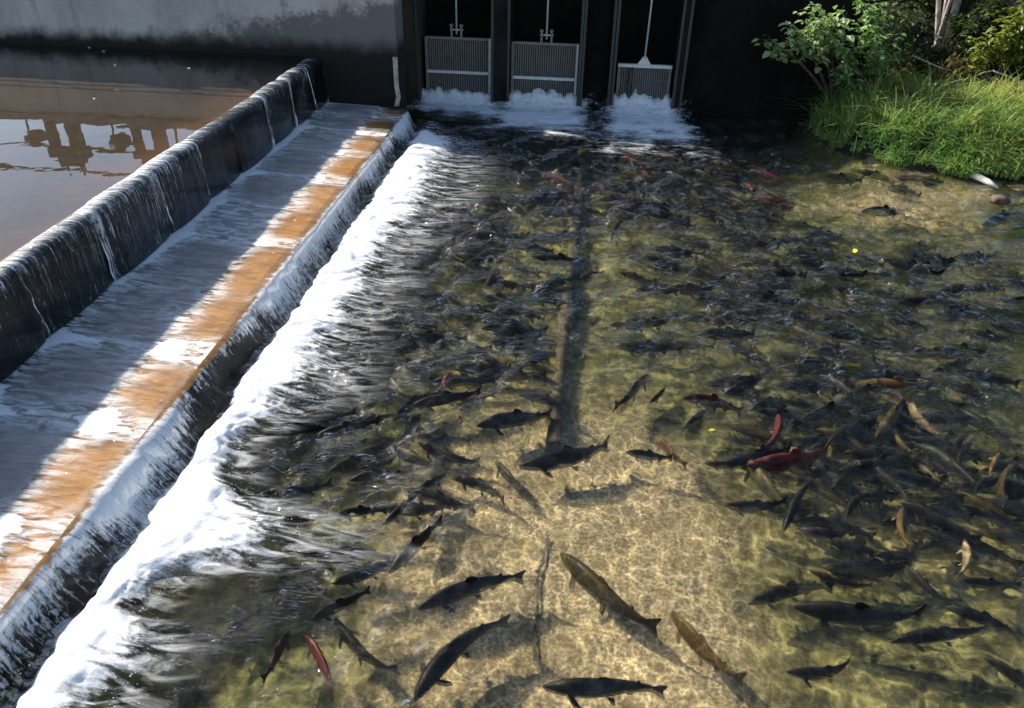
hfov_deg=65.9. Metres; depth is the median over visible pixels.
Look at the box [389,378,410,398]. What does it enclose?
salmon
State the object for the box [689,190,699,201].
salmon
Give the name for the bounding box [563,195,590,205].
salmon
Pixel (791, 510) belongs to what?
salmon
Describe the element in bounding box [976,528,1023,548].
salmon
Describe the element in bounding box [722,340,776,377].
salmon
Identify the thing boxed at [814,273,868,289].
salmon
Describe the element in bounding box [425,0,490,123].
sluice gate
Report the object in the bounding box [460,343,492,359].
salmon
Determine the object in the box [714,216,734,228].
salmon
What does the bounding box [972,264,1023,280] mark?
salmon
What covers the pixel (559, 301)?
salmon
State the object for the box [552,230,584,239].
salmon
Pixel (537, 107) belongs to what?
white water foam
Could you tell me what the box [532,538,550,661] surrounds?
bed crack
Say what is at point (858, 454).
salmon
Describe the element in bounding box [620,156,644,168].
salmon
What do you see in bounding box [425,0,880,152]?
gate house
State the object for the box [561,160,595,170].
salmon
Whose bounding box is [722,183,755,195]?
salmon
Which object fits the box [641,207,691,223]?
salmon
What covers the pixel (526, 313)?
salmon
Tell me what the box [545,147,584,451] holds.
submerged curb
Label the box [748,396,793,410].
salmon
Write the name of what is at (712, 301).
salmon
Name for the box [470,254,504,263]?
salmon
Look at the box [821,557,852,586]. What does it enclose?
salmon
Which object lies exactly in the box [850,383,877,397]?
salmon
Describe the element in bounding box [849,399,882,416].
salmon
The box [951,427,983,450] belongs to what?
salmon
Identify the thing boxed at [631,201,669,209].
salmon
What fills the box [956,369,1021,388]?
salmon
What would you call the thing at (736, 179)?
salmon
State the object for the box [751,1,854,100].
broadleaf shrub
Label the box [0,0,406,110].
abutment wall
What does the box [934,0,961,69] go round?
alder tree
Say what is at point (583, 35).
gate pier
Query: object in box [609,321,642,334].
salmon
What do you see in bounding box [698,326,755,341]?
salmon
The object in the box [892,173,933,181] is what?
shore stone
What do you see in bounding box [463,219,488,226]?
salmon
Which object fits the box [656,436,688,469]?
salmon
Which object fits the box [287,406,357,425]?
salmon
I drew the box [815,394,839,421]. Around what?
salmon
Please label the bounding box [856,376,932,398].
salmon
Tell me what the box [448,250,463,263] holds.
salmon
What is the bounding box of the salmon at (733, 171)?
[716,166,743,175]
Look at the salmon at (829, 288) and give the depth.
8.88 m
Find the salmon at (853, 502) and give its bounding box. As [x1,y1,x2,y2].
[841,493,863,529]
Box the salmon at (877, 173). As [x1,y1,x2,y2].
[856,169,894,184]
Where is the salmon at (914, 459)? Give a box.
[901,451,923,465]
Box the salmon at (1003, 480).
[992,464,1017,508]
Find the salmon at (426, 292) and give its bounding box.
[405,284,449,303]
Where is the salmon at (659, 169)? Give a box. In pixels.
[645,165,685,176]
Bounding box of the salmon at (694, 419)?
[680,410,706,435]
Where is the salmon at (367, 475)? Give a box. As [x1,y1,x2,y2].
[350,468,400,484]
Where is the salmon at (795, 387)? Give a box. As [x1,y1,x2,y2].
[774,382,819,396]
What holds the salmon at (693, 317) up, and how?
in the river water at (784, 258)
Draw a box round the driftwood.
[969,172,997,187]
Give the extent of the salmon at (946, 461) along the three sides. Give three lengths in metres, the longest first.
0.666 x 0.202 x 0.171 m
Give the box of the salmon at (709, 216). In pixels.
[676,203,719,220]
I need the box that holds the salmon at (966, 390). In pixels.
[937,379,993,407]
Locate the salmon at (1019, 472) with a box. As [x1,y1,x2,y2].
[1013,462,1023,481]
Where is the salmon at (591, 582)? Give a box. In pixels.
[560,553,660,636]
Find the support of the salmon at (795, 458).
on the river water at (784, 258)
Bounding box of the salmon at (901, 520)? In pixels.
[891,507,912,552]
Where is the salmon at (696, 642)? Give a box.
[671,611,746,687]
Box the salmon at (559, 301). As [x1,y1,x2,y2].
[539,297,569,305]
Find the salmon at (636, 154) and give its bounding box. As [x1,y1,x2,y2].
[620,148,650,164]
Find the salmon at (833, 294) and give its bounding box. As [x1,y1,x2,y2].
[818,287,868,309]
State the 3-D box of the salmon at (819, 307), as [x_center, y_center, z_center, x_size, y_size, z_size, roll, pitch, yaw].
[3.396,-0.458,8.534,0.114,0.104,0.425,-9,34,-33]
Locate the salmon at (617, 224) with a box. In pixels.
[610,220,622,240]
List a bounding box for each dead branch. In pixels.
[912,55,949,70]
[974,70,1023,84]
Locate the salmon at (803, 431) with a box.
[792,423,839,446]
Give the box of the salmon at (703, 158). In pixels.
[691,155,715,162]
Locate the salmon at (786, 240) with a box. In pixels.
[750,237,793,250]
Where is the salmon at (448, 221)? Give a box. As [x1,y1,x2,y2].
[442,214,452,226]
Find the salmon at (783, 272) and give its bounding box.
[763,269,802,279]
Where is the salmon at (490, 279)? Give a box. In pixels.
[485,256,498,284]
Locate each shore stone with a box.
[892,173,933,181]
[987,195,1010,205]
[1006,185,1023,194]
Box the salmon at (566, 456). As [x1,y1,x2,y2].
[519,435,609,477]
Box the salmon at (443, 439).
[422,434,470,446]
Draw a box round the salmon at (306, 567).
[280,563,334,579]
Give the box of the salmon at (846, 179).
[817,172,864,186]
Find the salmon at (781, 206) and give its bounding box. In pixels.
[753,195,794,212]
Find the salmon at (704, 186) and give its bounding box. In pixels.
[694,183,727,193]
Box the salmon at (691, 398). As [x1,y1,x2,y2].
[682,393,744,417]
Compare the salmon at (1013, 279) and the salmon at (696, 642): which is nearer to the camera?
the salmon at (696, 642)
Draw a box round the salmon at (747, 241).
[729,236,780,250]
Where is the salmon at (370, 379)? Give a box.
[350,363,401,388]
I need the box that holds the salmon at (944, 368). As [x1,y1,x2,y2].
[932,353,975,376]
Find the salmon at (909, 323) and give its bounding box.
[882,312,930,331]
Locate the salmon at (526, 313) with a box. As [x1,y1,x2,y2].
[515,310,544,323]
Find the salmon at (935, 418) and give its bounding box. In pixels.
[921,410,986,427]
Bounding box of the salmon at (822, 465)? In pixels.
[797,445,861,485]
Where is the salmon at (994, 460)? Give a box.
[987,453,999,477]
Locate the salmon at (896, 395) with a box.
[887,388,929,426]
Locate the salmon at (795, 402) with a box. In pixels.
[783,398,820,409]
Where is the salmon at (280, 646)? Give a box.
[260,631,290,684]
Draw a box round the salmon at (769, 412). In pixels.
[756,408,813,429]
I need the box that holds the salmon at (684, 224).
[667,220,696,228]
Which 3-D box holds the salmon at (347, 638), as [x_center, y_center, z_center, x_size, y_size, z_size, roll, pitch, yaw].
[-0.910,1.781,4.819,0.614,0.153,0.151,23,38,30]
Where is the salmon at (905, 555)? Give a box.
[873,548,927,561]
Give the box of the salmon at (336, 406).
[281,398,353,416]
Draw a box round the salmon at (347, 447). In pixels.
[318,437,366,462]
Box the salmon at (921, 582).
[905,565,952,605]
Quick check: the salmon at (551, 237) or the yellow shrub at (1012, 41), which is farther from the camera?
the yellow shrub at (1012, 41)
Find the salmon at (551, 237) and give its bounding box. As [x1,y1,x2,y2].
[534,232,568,242]
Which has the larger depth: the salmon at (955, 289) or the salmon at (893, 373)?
the salmon at (955, 289)
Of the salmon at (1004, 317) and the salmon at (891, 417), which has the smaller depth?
the salmon at (891, 417)
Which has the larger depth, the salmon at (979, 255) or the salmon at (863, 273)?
the salmon at (979, 255)
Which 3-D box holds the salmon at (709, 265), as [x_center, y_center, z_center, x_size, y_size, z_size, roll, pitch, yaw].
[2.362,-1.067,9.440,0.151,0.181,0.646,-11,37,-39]
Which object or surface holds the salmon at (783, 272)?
in the river water at (784, 258)
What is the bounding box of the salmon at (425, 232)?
[422,228,429,246]
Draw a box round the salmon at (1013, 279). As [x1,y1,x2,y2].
[1008,278,1022,281]
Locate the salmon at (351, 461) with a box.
[327,447,376,473]
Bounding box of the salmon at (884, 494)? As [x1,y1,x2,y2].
[862,489,906,502]
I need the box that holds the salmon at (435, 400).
[410,385,481,411]
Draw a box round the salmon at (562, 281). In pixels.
[536,274,580,288]
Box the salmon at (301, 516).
[256,510,322,539]
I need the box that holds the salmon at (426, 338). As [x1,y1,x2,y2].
[393,330,461,349]
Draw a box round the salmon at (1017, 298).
[1002,296,1023,305]
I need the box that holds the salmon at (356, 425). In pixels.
[314,415,380,441]
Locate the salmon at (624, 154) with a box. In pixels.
[607,150,640,162]
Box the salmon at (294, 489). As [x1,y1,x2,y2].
[257,477,333,504]
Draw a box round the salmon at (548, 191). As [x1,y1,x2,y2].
[530,188,573,196]
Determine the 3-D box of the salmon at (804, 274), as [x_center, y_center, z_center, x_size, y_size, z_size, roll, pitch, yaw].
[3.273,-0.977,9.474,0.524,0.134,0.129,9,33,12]
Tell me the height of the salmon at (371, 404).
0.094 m
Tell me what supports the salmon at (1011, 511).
in the river water at (784, 258)
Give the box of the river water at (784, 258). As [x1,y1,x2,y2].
[0,108,1023,707]
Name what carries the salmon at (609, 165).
on the river water at (784, 258)
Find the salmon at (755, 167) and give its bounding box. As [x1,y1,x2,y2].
[746,165,769,172]
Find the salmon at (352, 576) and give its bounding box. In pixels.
[332,559,406,589]
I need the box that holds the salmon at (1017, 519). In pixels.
[1013,517,1023,521]
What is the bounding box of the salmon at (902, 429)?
[895,423,971,453]
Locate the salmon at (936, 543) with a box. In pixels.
[919,538,969,551]
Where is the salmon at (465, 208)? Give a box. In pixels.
[455,205,474,214]
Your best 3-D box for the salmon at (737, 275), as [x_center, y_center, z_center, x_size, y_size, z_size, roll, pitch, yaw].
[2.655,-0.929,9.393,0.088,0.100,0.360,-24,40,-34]
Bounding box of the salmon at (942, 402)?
[919,397,964,409]
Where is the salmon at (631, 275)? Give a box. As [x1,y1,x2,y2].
[619,271,650,281]
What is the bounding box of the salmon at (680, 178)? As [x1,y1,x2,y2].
[665,171,692,184]
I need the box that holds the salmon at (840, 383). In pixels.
[818,375,851,396]
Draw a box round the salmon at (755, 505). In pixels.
[723,494,786,516]
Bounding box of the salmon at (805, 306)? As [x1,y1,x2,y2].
[786,298,817,315]
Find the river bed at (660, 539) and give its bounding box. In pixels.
[54,121,1023,707]
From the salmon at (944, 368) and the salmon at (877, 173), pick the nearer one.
the salmon at (944, 368)
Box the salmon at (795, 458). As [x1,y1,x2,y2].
[746,439,830,479]
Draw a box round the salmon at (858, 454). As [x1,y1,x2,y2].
[843,448,911,459]
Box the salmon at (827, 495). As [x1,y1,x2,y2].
[795,480,845,506]
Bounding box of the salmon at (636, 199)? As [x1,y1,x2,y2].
[627,195,666,205]
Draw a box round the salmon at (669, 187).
[652,179,692,191]
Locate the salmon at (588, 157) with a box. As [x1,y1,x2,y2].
[577,151,618,163]
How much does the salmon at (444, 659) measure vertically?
0.188 m
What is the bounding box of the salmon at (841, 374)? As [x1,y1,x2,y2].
[810,366,875,383]
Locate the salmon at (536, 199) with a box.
[521,191,567,207]
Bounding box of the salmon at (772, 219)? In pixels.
[760,214,786,228]
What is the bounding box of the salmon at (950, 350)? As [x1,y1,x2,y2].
[932,342,992,358]
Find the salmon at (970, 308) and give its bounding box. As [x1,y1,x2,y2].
[967,305,1005,319]
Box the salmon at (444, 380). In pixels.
[440,372,452,390]
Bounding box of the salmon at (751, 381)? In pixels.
[724,365,769,397]
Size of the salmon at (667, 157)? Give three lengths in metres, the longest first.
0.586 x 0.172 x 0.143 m
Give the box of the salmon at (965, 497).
[947,478,1012,522]
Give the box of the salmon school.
[343,132,1023,610]
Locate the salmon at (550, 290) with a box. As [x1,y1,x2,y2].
[526,284,574,300]
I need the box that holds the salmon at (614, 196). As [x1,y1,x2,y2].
[607,190,631,202]
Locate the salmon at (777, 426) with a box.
[760,414,782,449]
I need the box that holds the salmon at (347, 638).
[334,617,400,675]
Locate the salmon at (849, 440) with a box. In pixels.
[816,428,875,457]
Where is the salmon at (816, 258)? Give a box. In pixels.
[787,248,838,261]
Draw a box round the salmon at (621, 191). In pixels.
[604,183,646,196]
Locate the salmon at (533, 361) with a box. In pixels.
[522,352,555,366]
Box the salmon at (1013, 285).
[1005,280,1023,291]
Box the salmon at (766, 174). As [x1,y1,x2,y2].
[755,171,789,186]
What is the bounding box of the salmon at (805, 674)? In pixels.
[786,650,853,688]
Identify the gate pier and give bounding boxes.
[402,0,429,140]
[491,0,514,143]
[574,0,588,145]
[603,0,621,146]
[663,0,694,150]
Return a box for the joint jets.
[12,72,328,329]
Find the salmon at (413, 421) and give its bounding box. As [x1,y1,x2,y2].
[393,413,421,457]
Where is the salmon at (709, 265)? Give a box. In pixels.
[690,254,730,275]
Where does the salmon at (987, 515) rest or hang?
in the river water at (784, 258)
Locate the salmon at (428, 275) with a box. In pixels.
[419,266,436,281]
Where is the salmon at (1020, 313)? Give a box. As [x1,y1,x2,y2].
[1010,308,1023,316]
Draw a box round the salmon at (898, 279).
[879,272,924,290]
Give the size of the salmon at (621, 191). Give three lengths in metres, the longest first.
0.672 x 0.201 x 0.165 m
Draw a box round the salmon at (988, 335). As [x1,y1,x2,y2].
[958,329,1016,344]
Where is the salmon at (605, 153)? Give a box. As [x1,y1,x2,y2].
[601,151,623,162]
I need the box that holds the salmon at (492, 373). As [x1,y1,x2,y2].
[478,362,510,378]
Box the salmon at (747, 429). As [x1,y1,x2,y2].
[725,421,791,448]
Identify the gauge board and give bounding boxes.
[393,57,400,105]
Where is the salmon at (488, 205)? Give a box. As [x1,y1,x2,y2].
[468,194,508,210]
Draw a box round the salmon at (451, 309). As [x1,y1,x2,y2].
[444,286,458,314]
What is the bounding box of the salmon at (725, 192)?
[717,189,739,198]
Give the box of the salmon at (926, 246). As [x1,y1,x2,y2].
[904,243,936,252]
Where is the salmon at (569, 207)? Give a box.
[565,205,572,218]
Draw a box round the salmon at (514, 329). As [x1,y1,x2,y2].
[481,322,547,338]
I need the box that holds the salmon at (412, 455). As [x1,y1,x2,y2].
[390,446,446,470]
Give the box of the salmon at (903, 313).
[883,306,915,329]
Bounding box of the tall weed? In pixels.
[883,66,924,95]
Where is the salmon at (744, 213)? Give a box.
[737,209,774,220]
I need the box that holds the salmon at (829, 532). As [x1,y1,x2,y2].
[798,523,854,542]
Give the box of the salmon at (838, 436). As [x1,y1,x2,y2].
[827,408,881,446]
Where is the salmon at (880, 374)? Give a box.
[865,367,917,378]
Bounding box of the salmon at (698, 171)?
[694,169,714,180]
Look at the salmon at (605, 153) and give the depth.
12.76 m
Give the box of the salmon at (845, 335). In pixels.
[814,324,886,349]
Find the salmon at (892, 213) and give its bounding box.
[861,204,907,218]
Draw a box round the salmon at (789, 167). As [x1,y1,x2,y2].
[775,163,805,174]
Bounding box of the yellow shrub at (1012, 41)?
[948,0,1023,84]
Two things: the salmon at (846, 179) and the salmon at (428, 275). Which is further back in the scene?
the salmon at (846, 179)
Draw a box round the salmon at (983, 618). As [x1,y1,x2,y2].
[944,605,1023,642]
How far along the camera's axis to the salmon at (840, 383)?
7.39 m
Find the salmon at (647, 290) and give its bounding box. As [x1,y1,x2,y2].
[635,284,678,295]
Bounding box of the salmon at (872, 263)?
[842,253,881,266]
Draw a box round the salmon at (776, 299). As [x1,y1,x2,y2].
[740,289,801,306]
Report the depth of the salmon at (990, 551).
5.76 m
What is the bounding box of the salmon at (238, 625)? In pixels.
[216,608,261,650]
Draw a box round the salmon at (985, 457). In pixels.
[967,448,1005,464]
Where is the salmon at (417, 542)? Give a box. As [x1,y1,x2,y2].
[389,514,444,572]
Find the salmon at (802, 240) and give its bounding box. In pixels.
[786,235,823,248]
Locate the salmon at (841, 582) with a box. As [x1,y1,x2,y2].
[808,569,874,591]
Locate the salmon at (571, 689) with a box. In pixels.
[542,677,666,707]
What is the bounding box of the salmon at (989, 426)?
[955,408,1021,455]
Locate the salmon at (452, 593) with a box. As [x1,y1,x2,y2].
[417,569,525,612]
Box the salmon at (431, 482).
[408,474,445,497]
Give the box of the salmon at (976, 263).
[963,262,1018,273]
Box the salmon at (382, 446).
[358,443,410,454]
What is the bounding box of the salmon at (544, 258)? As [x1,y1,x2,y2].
[533,253,589,267]
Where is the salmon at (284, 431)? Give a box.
[262,422,334,442]
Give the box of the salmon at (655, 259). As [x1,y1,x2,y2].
[638,255,672,266]
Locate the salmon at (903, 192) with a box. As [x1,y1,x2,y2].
[886,185,921,198]
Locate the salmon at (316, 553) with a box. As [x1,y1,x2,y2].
[297,545,396,571]
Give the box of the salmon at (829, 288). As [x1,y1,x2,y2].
[799,284,850,300]
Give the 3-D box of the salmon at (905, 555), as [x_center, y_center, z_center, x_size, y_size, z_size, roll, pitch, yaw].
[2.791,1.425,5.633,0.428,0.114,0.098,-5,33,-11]
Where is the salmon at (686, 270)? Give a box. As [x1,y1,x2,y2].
[677,264,726,283]
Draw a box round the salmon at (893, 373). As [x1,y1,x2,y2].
[886,370,948,391]
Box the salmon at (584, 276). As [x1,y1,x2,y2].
[580,270,603,280]
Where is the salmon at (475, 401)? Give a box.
[460,392,495,410]
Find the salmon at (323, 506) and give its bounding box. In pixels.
[293,500,336,530]
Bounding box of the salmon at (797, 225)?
[786,222,822,230]
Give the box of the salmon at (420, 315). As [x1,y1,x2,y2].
[398,304,437,325]
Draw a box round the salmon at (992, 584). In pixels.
[957,577,1021,592]
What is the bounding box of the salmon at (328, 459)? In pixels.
[292,445,345,474]
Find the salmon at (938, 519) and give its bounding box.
[901,502,981,545]
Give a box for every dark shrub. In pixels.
[819,0,927,101]
[877,0,1008,83]
[953,0,1023,82]
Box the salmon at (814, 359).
[800,357,839,365]
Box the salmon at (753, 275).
[737,268,784,281]
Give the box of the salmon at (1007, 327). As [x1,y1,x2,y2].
[992,322,1023,337]
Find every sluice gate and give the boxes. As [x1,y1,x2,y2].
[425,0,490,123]
[511,0,578,126]
[613,0,671,131]
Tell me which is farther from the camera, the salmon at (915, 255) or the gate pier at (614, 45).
the gate pier at (614, 45)
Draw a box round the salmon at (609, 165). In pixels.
[602,163,623,171]
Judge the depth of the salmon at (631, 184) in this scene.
11.51 m
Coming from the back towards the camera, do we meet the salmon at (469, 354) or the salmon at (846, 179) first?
the salmon at (846, 179)
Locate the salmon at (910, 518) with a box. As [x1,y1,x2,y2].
[879,504,975,532]
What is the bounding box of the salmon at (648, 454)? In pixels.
[625,449,672,463]
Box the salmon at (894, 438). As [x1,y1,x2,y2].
[876,417,918,457]
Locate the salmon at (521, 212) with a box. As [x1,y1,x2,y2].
[508,203,531,222]
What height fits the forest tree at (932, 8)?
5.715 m
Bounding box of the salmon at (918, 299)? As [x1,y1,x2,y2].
[897,295,969,312]
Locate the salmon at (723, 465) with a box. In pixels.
[705,458,747,471]
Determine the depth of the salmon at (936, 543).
5.67 m
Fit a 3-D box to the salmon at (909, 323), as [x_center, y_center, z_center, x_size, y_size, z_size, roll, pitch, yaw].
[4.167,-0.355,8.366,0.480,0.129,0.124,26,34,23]
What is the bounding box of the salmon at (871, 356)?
[830,341,888,375]
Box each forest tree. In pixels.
[878,0,921,28]
[894,0,1011,32]
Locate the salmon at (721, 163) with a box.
[709,160,742,170]
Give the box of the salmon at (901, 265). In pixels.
[882,257,944,278]
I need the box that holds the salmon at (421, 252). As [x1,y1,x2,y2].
[405,250,438,259]
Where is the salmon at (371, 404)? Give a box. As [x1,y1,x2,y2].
[363,389,385,409]
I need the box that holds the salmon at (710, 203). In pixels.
[699,198,725,208]
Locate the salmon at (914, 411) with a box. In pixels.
[904,403,946,439]
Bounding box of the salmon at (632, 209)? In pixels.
[615,202,663,215]
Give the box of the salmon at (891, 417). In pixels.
[872,388,915,439]
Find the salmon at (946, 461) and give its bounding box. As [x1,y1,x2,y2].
[915,443,980,495]
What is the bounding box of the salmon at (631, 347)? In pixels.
[615,339,683,358]
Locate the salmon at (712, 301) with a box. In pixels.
[703,296,749,308]
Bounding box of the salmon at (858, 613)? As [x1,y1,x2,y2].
[793,601,926,634]
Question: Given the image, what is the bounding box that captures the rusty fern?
[922,45,974,88]
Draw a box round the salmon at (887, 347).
[865,342,906,356]
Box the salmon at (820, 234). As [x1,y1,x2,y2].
[802,230,853,248]
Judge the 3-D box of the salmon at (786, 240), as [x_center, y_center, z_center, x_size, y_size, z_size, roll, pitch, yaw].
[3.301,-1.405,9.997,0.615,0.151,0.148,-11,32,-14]
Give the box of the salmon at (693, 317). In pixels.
[678,313,716,324]
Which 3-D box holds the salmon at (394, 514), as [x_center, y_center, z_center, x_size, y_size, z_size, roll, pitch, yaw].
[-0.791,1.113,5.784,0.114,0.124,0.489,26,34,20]
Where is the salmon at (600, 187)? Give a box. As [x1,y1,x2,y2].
[597,184,610,200]
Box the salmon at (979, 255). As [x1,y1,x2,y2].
[953,250,997,262]
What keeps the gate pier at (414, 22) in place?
attached to the gate house
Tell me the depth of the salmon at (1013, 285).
9.17 m
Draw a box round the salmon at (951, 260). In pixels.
[929,257,974,270]
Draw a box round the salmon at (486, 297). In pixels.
[477,293,522,309]
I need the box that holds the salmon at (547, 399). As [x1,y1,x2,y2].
[519,392,569,417]
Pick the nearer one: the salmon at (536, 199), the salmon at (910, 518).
the salmon at (910, 518)
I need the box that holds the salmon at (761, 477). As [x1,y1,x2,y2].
[744,459,787,509]
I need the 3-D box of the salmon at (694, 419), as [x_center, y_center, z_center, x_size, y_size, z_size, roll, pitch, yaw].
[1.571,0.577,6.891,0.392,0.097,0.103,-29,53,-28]
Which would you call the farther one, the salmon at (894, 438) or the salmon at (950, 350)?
the salmon at (950, 350)
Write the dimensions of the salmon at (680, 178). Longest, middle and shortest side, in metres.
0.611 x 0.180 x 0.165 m
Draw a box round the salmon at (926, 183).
[918,177,943,186]
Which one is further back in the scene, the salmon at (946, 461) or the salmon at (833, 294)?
the salmon at (833, 294)
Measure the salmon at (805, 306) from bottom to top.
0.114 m
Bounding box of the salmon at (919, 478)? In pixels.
[890,470,959,499]
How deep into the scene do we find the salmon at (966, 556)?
5.52 m
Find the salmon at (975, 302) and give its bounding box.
[955,301,984,310]
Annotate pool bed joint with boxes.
[0,75,281,261]
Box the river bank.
[768,0,1023,181]
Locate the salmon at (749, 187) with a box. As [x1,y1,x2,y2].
[744,182,752,197]
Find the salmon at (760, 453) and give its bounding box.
[726,443,792,471]
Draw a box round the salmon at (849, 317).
[834,314,863,327]
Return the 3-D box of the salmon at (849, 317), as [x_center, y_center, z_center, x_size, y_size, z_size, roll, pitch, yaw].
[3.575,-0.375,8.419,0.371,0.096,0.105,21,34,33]
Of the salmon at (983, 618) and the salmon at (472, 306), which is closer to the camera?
the salmon at (983, 618)
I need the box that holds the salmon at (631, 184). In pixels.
[622,180,660,196]
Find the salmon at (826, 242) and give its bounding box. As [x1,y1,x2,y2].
[811,238,839,251]
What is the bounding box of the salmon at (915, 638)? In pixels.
[890,619,993,652]
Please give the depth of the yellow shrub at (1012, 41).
13.52 m
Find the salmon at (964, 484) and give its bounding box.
[958,475,993,492]
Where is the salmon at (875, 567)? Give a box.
[822,551,915,585]
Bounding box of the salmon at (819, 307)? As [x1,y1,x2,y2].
[810,303,840,323]
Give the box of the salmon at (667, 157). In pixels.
[654,152,686,163]
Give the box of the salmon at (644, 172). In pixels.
[640,170,648,182]
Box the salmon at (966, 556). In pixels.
[954,541,971,578]
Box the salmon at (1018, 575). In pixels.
[1011,566,1023,581]
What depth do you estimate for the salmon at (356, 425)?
6.54 m
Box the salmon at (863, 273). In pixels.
[842,270,886,283]
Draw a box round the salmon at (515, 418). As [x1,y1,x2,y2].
[476,405,553,435]
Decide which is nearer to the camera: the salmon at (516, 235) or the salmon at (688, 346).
the salmon at (688, 346)
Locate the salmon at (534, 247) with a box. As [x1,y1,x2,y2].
[517,244,553,253]
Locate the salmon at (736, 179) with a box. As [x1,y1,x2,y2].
[714,176,758,186]
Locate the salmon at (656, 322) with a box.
[625,311,678,330]
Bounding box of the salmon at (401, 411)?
[392,387,442,421]
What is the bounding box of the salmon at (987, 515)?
[961,504,1023,529]
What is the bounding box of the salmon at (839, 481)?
[831,454,850,489]
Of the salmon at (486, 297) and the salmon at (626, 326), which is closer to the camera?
the salmon at (626, 326)
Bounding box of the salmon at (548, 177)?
[541,173,571,190]
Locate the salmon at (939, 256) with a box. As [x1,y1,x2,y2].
[916,252,966,271]
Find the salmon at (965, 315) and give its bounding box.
[926,308,998,325]
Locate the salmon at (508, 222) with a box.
[493,220,519,230]
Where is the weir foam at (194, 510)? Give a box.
[16,130,462,707]
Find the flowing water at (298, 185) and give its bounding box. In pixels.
[0,103,404,605]
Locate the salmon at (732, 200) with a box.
[728,198,747,208]
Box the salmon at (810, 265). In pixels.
[790,259,848,272]
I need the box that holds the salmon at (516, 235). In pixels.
[510,233,534,240]
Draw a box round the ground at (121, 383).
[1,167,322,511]
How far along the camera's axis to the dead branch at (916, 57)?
13.59 m
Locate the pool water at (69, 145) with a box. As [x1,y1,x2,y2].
[0,61,281,259]
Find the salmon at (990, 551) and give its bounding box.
[923,528,1023,570]
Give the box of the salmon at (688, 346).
[678,342,714,352]
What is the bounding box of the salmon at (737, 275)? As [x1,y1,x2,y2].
[725,271,747,278]
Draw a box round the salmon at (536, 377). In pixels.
[525,374,559,390]
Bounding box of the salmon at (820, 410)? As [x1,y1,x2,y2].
[800,387,853,426]
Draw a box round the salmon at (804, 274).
[762,267,807,278]
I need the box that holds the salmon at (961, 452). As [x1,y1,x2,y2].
[956,440,974,463]
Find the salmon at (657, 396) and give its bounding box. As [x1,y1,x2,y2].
[649,382,666,402]
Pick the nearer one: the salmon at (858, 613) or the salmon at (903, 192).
the salmon at (858, 613)
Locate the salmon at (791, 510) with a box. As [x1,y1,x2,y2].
[778,475,816,531]
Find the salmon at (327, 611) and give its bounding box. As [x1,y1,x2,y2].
[309,585,370,621]
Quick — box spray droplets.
[10,128,472,706]
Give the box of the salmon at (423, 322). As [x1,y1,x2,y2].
[405,317,436,330]
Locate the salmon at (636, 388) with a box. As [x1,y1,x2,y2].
[613,373,650,411]
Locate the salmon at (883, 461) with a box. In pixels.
[838,442,908,483]
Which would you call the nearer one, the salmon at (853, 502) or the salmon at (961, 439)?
the salmon at (853, 502)
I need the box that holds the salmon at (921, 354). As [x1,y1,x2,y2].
[905,350,945,360]
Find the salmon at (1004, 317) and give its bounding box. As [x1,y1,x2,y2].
[980,307,1023,323]
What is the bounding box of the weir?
[0,58,409,707]
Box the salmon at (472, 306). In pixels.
[462,302,500,317]
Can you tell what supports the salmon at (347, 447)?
in the river water at (784, 258)
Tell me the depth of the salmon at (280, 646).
4.75 m
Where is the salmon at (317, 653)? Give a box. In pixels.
[305,634,332,697]
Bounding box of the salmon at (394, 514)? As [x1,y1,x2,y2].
[382,486,425,525]
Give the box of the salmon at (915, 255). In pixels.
[893,248,948,268]
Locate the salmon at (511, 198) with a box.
[500,192,524,206]
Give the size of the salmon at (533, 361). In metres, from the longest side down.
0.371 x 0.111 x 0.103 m
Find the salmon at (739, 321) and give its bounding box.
[705,315,759,328]
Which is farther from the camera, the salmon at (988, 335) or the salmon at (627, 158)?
the salmon at (627, 158)
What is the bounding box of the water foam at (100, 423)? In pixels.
[0,102,399,600]
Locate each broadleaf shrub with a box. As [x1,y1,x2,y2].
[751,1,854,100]
[824,0,910,97]
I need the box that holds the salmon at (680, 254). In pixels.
[666,250,705,260]
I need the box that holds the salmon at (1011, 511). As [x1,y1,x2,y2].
[984,498,1023,518]
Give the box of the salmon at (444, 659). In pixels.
[413,614,509,701]
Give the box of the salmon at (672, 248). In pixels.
[651,244,694,253]
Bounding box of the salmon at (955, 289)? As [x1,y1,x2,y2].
[940,284,979,295]
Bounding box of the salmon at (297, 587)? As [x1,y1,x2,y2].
[263,581,328,598]
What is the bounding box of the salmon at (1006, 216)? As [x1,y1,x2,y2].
[982,205,1012,229]
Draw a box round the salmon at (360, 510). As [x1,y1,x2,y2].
[335,505,386,521]
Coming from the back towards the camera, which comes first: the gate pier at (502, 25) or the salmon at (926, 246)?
the gate pier at (502, 25)
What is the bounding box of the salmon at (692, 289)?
[665,282,712,294]
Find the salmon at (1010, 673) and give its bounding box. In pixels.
[983,657,1023,688]
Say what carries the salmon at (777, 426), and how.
on the river water at (784, 258)
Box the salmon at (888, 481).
[853,460,909,509]
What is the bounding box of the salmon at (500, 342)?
[488,337,551,365]
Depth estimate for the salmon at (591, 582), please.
5.17 m

